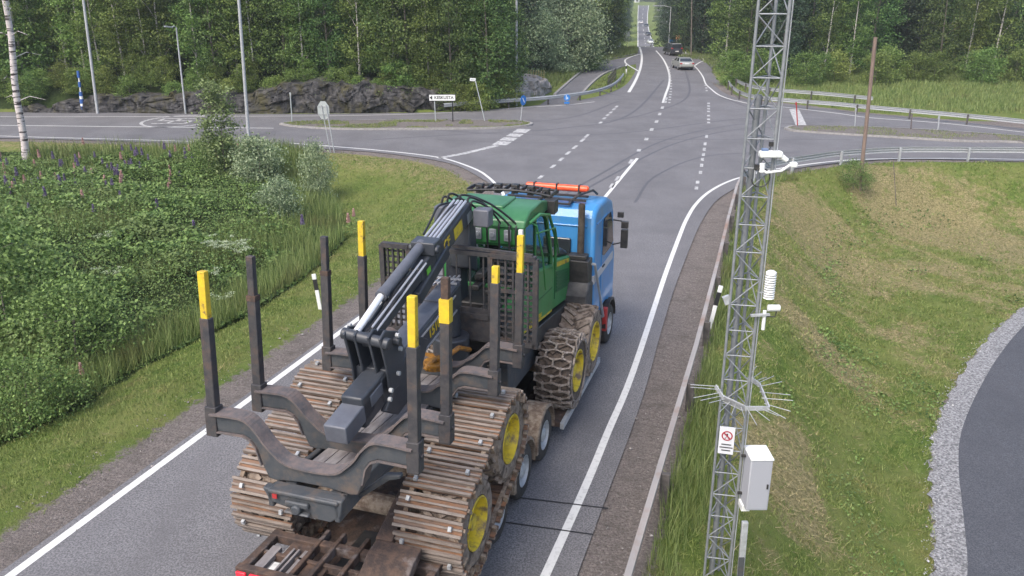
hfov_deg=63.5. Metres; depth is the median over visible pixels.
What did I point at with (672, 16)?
spruce tree
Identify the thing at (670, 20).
street lamp
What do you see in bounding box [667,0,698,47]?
spruce tree
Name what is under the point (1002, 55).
spruce tree
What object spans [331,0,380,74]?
birch tree
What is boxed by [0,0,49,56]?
birch tree
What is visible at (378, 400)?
forwarder
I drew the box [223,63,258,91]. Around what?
bush
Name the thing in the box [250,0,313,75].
alder tree
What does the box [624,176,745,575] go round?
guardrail
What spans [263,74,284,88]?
bush
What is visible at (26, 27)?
birch tree
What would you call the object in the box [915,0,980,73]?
alder tree
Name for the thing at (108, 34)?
birch tree
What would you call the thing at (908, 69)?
bush
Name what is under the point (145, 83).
bush
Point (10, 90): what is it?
bush
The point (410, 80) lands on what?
bush
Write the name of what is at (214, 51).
alder tree
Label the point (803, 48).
alder tree
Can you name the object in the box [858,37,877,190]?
wooden pole
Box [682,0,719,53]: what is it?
spruce tree
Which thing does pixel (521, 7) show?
spruce tree
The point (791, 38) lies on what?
spruce tree
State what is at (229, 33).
alder tree
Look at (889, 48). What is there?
bush
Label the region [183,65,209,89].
bush
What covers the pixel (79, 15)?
birch tree
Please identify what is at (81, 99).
marker post
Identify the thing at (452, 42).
birch tree
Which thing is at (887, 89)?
meadow grass
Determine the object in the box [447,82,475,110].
bush
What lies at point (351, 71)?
bush
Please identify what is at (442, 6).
alder tree
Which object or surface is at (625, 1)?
birch tree
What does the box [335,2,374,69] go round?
birch tree
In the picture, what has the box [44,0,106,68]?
birch tree
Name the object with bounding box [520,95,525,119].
keep right sign
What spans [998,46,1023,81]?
bush
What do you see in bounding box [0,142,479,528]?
mown grass
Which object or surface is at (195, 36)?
alder tree
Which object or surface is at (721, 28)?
spruce tree
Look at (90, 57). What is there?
street lamp
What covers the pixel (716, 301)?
roadside delineator
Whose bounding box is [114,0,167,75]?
birch tree
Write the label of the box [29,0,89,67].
birch tree
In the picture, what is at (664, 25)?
spruce tree
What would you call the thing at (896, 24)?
alder tree
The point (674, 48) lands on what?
dark van
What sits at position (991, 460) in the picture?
road
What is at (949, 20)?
alder tree
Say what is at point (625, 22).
alder tree
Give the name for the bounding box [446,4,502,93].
alder tree
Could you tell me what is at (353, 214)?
lupin
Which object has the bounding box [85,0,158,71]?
birch tree
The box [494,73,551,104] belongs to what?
rock outcrop
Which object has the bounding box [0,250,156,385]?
leafy bush
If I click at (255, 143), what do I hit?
willow bush
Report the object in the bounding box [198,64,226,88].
bush
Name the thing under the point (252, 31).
alder tree
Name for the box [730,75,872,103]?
guardrail
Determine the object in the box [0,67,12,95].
bush
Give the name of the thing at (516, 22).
street lamp
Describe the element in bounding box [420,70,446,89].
bush
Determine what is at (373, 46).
alder tree
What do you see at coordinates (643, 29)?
road line
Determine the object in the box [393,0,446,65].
birch tree
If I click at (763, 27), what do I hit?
spruce tree
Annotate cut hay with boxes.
[700,165,1023,575]
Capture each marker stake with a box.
[289,92,292,121]
[795,102,797,125]
[893,160,896,205]
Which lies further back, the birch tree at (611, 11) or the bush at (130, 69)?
the birch tree at (611, 11)
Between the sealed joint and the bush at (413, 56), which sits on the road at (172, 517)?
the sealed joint
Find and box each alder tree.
[0,0,70,72]
[53,0,135,72]
[128,0,190,70]
[131,0,200,70]
[151,0,227,73]
[163,0,218,67]
[169,0,253,81]
[194,0,261,73]
[220,0,277,70]
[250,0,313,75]
[254,0,322,72]
[292,0,355,77]
[299,1,365,69]
[314,0,366,74]
[347,0,416,79]
[366,1,426,64]
[370,0,438,79]
[417,0,483,97]
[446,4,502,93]
[460,0,523,107]
[463,0,536,91]
[472,0,541,104]
[571,0,615,49]
[605,0,631,45]
[612,0,635,45]
[616,3,630,46]
[654,4,668,37]
[672,0,707,47]
[720,0,773,70]
[722,0,781,62]
[788,0,846,61]
[805,0,866,60]
[839,0,890,60]
[842,0,910,70]
[861,0,929,68]
[913,0,956,64]
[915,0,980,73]
[925,0,989,66]
[950,0,1009,55]
[960,0,1021,71]
[1002,0,1023,69]
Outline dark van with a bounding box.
[663,42,682,55]
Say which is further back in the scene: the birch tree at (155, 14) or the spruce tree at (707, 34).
the spruce tree at (707, 34)
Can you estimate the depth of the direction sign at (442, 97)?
59.57 m
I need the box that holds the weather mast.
[690,0,797,575]
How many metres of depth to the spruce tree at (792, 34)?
89.46 m
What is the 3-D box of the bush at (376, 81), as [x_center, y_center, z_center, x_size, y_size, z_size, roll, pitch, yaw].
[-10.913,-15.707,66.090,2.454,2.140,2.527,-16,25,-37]
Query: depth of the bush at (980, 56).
85.08 m
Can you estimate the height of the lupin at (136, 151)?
1.025 m
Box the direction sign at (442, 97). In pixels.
[429,94,455,121]
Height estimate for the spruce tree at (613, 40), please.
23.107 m
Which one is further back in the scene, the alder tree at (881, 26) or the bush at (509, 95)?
the alder tree at (881, 26)
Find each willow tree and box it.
[519,1,577,75]
[528,0,616,72]
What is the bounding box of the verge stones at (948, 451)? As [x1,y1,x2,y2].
[919,323,1004,575]
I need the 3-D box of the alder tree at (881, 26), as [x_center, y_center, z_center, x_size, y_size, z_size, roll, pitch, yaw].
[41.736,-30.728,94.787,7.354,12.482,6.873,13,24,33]
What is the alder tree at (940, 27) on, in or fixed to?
on the ground at (612, 536)
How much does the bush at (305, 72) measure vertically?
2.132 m
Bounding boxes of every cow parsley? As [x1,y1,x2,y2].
[91,266,121,299]
[195,267,221,295]
[204,234,218,267]
[207,240,229,270]
[211,240,233,266]
[229,234,250,265]
[230,241,246,266]
[235,244,252,268]
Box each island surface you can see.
[286,120,528,127]
[789,126,1023,140]
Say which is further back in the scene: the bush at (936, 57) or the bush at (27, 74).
the bush at (936, 57)
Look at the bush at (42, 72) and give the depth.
66.04 m
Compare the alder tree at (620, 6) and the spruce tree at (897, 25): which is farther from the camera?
the alder tree at (620, 6)
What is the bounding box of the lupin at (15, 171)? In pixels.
[12,167,21,182]
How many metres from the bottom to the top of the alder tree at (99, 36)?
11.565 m
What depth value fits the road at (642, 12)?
369.93 m
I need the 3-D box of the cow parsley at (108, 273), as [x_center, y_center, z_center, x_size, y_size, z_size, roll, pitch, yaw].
[-13.849,-0.215,28.213,1.142,1.336,0.662,-6,20,-15]
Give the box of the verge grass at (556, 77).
[524,44,638,96]
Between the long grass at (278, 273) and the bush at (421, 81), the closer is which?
the long grass at (278, 273)
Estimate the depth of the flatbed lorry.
15.23 m
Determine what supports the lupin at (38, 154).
on the ground at (612, 536)
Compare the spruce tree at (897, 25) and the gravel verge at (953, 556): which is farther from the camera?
the spruce tree at (897, 25)
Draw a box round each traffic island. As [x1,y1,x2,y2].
[279,119,532,129]
[784,125,1023,142]
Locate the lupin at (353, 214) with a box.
[347,208,358,226]
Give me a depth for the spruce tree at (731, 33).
117.71 m
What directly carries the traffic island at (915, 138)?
on the road at (172, 517)
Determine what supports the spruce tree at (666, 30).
on the ground at (612, 536)
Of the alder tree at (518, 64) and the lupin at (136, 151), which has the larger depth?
the alder tree at (518, 64)
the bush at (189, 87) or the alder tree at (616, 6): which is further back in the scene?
the alder tree at (616, 6)
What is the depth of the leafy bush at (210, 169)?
45.23 m
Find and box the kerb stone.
[553,54,634,94]
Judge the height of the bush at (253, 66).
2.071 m
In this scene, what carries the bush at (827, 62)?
on the ground at (612, 536)
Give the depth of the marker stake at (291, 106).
59.54 m
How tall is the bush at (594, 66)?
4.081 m
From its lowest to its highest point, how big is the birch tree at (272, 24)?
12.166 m
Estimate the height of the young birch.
6.117 m
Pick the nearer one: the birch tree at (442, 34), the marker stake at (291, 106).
the marker stake at (291, 106)
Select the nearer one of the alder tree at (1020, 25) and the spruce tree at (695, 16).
the alder tree at (1020, 25)
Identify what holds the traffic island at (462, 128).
on the road at (172, 517)
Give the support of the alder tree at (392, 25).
on the ground at (612, 536)
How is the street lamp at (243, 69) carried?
on the road at (172, 517)
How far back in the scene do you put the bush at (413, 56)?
67.31 m
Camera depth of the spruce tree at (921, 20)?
96.86 m
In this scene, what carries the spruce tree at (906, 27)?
on the ground at (612, 536)
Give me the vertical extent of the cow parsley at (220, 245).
1.281 m
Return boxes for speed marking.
[139,115,214,126]
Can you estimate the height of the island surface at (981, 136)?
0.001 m
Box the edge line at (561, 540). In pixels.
[5,136,1023,575]
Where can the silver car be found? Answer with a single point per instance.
(683, 62)
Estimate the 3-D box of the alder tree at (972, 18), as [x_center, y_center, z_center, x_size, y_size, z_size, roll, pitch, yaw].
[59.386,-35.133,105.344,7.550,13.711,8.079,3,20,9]
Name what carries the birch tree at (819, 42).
on the ground at (612, 536)
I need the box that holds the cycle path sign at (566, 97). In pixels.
[564,94,569,103]
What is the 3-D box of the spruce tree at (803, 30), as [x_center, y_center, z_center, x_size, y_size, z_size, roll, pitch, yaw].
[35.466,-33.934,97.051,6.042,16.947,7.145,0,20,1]
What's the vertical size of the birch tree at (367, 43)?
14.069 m
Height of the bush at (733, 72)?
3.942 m
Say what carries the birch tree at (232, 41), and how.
on the ground at (612, 536)
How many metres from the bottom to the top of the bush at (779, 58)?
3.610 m
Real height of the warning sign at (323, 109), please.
3.071 m
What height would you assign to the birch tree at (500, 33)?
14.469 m
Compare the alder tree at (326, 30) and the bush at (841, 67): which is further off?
the bush at (841, 67)
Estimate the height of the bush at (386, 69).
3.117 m
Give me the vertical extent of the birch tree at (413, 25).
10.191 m
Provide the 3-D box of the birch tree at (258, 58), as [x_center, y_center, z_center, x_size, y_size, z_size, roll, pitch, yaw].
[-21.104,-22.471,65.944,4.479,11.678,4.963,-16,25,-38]
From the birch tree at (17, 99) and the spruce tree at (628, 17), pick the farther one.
the spruce tree at (628, 17)
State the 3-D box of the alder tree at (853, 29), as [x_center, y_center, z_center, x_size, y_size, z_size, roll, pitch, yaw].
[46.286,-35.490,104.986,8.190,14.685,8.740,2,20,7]
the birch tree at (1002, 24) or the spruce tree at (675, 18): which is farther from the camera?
the spruce tree at (675, 18)
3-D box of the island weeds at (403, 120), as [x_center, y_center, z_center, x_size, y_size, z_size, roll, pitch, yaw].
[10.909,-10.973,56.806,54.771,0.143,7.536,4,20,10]
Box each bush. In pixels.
[0,16,61,79]
[0,21,46,76]
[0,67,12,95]
[0,183,69,306]
[0,206,124,359]
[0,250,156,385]
[0,334,121,445]
[1,74,37,105]
[10,69,49,99]
[31,65,54,93]
[44,61,75,87]
[54,65,92,94]
[61,65,93,93]
[73,59,110,88]
[87,62,120,94]
[110,73,147,101]
[117,51,152,83]
[132,59,164,86]
[147,53,183,82]
[161,80,181,95]
[174,142,235,183]
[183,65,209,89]
[183,71,202,90]
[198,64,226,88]
[217,78,242,92]
[221,131,291,189]
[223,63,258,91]
[237,58,262,82]
[245,172,309,221]
[256,75,275,89]
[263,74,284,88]
[275,67,303,82]
[289,136,338,197]
[292,60,322,81]
[318,67,341,82]
[333,65,362,82]
[348,75,363,84]
[366,78,386,94]
[375,56,412,90]
[376,71,399,85]
[385,64,414,85]
[401,42,429,79]
[401,76,422,93]
[403,63,432,87]
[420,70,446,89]
[423,61,457,86]
[435,80,462,109]
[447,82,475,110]
[460,81,491,111]
[473,82,505,108]
[491,71,526,106]
[564,41,582,66]
[576,41,605,70]
[607,32,623,49]
[711,48,750,85]
[741,48,779,83]
[756,50,790,82]
[785,50,825,86]
[803,51,839,83]
[819,48,858,82]
[833,156,883,189]
[858,49,898,84]
[865,42,915,81]
[896,49,936,79]
[915,49,956,81]
[954,50,989,80]
[956,45,1011,83]
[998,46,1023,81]
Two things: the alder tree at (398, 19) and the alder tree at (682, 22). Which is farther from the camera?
the alder tree at (682, 22)
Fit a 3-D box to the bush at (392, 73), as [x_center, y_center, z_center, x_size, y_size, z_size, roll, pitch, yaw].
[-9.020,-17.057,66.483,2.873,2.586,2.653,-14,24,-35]
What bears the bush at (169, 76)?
on the ground at (612, 536)
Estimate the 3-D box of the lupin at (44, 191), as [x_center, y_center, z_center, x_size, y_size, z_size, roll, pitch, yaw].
[-21.766,-4.249,38.483,0.808,1.001,0.884,-9,21,-23]
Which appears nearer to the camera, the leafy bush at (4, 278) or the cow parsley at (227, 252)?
the leafy bush at (4, 278)
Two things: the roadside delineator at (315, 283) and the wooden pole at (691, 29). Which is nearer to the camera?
the roadside delineator at (315, 283)
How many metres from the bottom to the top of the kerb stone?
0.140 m
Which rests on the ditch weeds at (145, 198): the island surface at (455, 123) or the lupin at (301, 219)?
the lupin at (301, 219)
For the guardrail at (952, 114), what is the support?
on the ground at (612, 536)
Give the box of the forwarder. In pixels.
[197,183,600,575]
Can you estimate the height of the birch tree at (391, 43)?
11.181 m
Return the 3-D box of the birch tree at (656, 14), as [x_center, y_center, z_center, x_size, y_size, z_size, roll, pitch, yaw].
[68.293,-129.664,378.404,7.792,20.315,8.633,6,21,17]
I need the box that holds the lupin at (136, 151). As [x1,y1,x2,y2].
[135,147,143,163]
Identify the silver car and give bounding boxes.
[671,57,693,69]
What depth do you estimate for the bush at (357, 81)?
65.65 m
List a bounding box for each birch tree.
[0,0,18,61]
[0,0,43,70]
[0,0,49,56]
[0,0,68,159]
[2,0,54,67]
[29,0,85,72]
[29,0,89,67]
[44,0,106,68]
[63,0,121,78]
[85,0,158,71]
[89,0,144,80]
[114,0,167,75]
[124,0,183,77]
[163,0,219,76]
[199,0,263,77]
[217,0,279,78]
[248,0,293,72]
[269,0,324,78]
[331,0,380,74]
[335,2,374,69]
[349,1,391,70]
[363,0,418,67]
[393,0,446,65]
[405,0,451,84]
[423,1,458,67]
[432,0,484,86]
[452,0,514,75]
[459,0,507,90]
[592,0,619,27]
[614,0,630,26]
[653,0,663,22]
[702,0,753,66]
[801,0,852,63]
[832,0,882,73]
[946,0,996,73]
[973,0,1023,73]
[1010,6,1023,62]
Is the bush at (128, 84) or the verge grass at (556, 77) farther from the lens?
the verge grass at (556, 77)
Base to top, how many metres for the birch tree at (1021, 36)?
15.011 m
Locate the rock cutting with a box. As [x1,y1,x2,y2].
[22,76,485,113]
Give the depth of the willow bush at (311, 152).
41.72 m
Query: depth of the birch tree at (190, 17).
65.57 m
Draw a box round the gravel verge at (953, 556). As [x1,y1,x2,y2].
[927,307,1023,575]
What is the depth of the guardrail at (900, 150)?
46.62 m
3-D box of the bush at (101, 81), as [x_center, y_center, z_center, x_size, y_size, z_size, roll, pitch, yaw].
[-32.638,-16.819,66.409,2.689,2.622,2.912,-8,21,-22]
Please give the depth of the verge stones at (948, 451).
22.61 m
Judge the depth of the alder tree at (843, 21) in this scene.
108.72 m
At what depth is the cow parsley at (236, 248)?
31.65 m
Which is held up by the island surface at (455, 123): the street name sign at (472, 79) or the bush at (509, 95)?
the street name sign at (472, 79)
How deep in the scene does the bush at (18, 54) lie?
67.13 m
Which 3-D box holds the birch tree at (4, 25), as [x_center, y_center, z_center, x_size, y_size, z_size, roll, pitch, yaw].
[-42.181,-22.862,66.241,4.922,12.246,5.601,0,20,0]
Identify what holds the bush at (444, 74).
on the ground at (612, 536)
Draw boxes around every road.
[0,47,1023,575]
[638,6,652,46]
[684,53,719,85]
[959,326,1023,575]
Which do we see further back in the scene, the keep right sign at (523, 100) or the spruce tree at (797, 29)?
the spruce tree at (797, 29)
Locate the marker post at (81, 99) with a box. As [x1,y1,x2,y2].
[76,71,83,108]
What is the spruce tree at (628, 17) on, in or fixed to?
on the ground at (612, 536)
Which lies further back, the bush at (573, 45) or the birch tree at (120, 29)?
the bush at (573, 45)
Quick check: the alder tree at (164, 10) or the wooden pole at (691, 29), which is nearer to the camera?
the alder tree at (164, 10)
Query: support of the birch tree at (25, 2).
on the ground at (612, 536)
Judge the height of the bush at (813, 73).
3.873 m
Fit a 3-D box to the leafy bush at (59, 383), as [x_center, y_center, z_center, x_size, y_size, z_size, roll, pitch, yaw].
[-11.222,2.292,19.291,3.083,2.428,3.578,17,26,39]
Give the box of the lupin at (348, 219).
[342,213,355,234]
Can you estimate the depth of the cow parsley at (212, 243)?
31.59 m
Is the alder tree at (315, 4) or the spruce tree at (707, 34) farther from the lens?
the spruce tree at (707, 34)
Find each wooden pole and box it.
[690,0,691,55]
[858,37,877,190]
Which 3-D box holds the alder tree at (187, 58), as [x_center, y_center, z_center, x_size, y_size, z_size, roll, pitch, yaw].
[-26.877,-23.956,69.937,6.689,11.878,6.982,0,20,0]
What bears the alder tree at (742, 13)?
on the ground at (612, 536)
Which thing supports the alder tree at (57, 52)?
on the ground at (612, 536)
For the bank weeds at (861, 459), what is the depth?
25.80 m
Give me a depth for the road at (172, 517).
35.99 m
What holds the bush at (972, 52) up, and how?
on the ground at (612, 536)
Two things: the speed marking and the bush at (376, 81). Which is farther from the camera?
the bush at (376, 81)
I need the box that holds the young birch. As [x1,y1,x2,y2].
[187,75,252,183]
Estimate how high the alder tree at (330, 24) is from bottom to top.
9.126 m
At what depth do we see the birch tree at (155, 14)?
66.22 m
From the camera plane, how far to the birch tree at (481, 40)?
67.05 m
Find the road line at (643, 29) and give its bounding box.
[637,5,653,46]
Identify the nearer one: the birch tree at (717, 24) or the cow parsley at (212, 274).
the cow parsley at (212, 274)
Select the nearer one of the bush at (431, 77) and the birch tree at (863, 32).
the bush at (431, 77)
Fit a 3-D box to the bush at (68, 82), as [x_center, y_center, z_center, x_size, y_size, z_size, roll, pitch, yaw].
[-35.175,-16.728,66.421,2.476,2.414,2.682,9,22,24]
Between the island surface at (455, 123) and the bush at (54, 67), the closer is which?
the island surface at (455, 123)
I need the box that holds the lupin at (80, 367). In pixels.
[77,362,91,387]
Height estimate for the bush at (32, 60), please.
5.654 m
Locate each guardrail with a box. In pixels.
[444,73,623,110]
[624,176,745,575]
[727,81,1023,124]
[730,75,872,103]
[744,147,1023,181]
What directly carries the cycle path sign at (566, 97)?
on the road at (172, 517)
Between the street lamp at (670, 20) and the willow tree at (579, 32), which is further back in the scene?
the street lamp at (670, 20)
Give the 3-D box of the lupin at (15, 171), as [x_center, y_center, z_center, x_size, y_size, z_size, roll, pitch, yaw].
[-26.556,-5.967,44.279,0.924,1.045,0.844,-1,20,-4]
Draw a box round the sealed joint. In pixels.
[505,497,607,534]
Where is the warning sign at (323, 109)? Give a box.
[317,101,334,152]
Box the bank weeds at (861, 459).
[724,163,1023,575]
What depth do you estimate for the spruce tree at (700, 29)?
129.62 m
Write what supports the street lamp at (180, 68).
on the ground at (612, 536)
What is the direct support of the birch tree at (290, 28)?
on the ground at (612, 536)
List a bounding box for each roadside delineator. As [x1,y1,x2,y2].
[312,274,321,309]
[709,285,722,329]
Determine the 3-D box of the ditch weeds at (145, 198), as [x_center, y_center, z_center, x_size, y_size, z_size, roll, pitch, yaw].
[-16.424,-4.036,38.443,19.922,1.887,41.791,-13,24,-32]
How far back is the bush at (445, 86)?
65.63 m
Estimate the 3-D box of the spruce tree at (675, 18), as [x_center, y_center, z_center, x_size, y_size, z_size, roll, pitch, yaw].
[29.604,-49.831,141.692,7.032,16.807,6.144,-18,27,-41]
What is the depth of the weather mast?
12.39 m
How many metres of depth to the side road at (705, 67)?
103.53 m
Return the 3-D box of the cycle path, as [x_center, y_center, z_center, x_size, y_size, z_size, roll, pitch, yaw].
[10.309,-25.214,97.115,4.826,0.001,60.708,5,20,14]
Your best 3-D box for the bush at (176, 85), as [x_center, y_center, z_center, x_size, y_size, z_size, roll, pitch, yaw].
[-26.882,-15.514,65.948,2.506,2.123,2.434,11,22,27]
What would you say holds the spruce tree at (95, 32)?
on the ground at (612, 536)
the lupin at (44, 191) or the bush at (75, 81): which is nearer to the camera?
the lupin at (44, 191)
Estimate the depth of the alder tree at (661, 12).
313.31 m
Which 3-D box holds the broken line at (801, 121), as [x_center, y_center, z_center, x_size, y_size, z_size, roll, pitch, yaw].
[15.823,-15.918,71.126,19.297,0.001,71.604,8,21,20]
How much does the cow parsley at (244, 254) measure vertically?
1.187 m
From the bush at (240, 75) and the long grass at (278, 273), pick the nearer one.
the long grass at (278, 273)
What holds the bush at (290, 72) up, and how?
on the ground at (612, 536)
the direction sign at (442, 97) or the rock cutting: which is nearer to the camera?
the direction sign at (442, 97)
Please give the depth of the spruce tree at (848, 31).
110.45 m
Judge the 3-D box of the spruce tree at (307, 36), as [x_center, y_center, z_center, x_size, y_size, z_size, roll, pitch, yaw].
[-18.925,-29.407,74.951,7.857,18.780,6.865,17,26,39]
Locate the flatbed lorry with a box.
[235,181,628,575]
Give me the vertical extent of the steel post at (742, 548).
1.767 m
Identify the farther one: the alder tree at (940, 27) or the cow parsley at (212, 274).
the alder tree at (940, 27)
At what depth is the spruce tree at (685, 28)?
134.29 m
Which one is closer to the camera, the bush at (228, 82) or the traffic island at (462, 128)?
the traffic island at (462, 128)
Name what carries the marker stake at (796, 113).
on the traffic island at (915, 138)
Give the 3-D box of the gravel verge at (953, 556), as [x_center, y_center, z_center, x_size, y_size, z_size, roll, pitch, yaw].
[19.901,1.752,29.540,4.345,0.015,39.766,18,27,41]
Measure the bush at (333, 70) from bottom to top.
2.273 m
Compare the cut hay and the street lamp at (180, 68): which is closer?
the cut hay
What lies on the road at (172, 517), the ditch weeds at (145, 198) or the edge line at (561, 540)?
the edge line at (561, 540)
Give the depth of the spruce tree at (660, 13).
341.16 m
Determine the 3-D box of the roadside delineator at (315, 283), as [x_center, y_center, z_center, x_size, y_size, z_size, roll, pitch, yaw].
[-5.841,0.154,24.775,0.231,1.214,0.055,0,20,0]
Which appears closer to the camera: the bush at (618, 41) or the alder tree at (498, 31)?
the alder tree at (498, 31)
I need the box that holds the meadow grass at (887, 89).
[675,52,1023,112]
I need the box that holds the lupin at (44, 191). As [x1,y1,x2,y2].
[42,186,50,204]
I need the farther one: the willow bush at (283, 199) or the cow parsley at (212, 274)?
the willow bush at (283, 199)
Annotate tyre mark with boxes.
[373,69,852,202]
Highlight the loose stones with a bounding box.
[4,162,831,574]
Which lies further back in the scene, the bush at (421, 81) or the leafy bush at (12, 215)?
the bush at (421, 81)
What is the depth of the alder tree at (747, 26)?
105.03 m
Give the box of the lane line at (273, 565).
[11,47,1019,569]
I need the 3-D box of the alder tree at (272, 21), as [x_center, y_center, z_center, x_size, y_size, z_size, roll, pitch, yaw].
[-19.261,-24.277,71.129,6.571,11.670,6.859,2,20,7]
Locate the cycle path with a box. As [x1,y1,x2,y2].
[540,56,635,104]
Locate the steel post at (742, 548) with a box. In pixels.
[737,521,748,575]
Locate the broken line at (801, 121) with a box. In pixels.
[440,67,805,189]
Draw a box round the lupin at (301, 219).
[296,214,313,236]
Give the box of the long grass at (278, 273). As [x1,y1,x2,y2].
[0,133,812,575]
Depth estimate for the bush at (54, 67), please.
66.17 m
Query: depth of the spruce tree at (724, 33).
111.81 m
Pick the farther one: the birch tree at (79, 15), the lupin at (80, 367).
the birch tree at (79, 15)
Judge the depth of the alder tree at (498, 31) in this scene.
65.67 m
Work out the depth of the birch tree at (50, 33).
67.49 m
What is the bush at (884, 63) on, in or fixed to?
on the ground at (612, 536)
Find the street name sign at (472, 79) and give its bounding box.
[470,78,484,120]
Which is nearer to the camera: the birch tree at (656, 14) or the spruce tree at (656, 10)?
the birch tree at (656, 14)
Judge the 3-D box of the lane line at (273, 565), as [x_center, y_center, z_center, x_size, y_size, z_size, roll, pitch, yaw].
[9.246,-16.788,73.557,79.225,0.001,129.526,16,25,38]
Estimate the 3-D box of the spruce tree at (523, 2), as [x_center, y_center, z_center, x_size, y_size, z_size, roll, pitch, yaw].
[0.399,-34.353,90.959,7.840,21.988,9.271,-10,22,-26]
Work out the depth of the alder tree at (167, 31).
73.27 m
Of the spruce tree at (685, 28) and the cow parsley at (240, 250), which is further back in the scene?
the spruce tree at (685, 28)
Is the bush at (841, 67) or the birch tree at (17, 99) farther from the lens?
the bush at (841, 67)
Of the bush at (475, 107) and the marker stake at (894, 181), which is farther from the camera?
the bush at (475, 107)
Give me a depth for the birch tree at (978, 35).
92.45 m
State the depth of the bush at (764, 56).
84.96 m
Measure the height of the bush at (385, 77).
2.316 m
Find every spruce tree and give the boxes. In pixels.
[62,0,126,62]
[281,0,327,70]
[461,4,530,72]
[510,0,553,72]
[582,0,622,56]
[621,3,633,41]
[650,0,673,46]
[651,0,662,21]
[656,0,666,28]
[656,0,688,45]
[659,0,686,46]
[662,0,678,39]
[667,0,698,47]
[673,0,704,47]
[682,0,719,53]
[683,0,722,51]
[696,0,729,52]
[701,0,732,53]
[704,0,758,60]
[718,0,761,54]
[745,0,793,72]
[745,1,809,64]
[755,0,812,75]
[779,1,810,56]
[790,0,833,69]
[818,0,866,61]
[861,0,920,68]
[877,0,935,71]
[895,0,947,71]
[994,0,1023,67]
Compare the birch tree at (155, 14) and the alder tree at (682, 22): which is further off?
the alder tree at (682, 22)
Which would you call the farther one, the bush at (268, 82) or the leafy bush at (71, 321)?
the bush at (268, 82)
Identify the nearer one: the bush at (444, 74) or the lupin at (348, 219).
the lupin at (348, 219)
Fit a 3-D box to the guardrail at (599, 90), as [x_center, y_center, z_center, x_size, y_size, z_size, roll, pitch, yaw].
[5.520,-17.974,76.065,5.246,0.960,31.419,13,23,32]
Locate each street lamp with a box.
[82,0,98,113]
[164,26,186,113]
[237,0,249,135]
[515,0,517,105]
[653,5,670,41]
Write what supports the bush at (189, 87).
on the ground at (612, 536)
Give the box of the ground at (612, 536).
[0,0,1023,575]
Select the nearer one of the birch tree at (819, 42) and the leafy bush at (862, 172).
the leafy bush at (862, 172)
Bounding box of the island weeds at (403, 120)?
[283,119,1023,140]
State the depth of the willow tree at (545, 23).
92.40 m
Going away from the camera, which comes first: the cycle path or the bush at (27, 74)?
the bush at (27, 74)
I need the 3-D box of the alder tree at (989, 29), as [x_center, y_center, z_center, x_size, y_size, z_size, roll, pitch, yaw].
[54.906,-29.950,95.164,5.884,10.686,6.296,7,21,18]
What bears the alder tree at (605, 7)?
on the ground at (612, 536)
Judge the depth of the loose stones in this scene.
18.38 m
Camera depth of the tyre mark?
54.27 m
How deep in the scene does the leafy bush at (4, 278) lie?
24.40 m
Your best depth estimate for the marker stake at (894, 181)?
43.39 m
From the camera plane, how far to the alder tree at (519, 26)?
69.60 m
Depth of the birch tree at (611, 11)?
129.79 m
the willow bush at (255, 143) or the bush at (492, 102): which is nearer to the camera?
the willow bush at (255, 143)
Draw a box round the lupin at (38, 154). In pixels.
[37,149,45,164]
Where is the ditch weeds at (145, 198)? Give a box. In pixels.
[0,142,345,442]
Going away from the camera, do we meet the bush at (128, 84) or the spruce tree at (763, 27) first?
the bush at (128, 84)
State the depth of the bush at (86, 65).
66.17 m

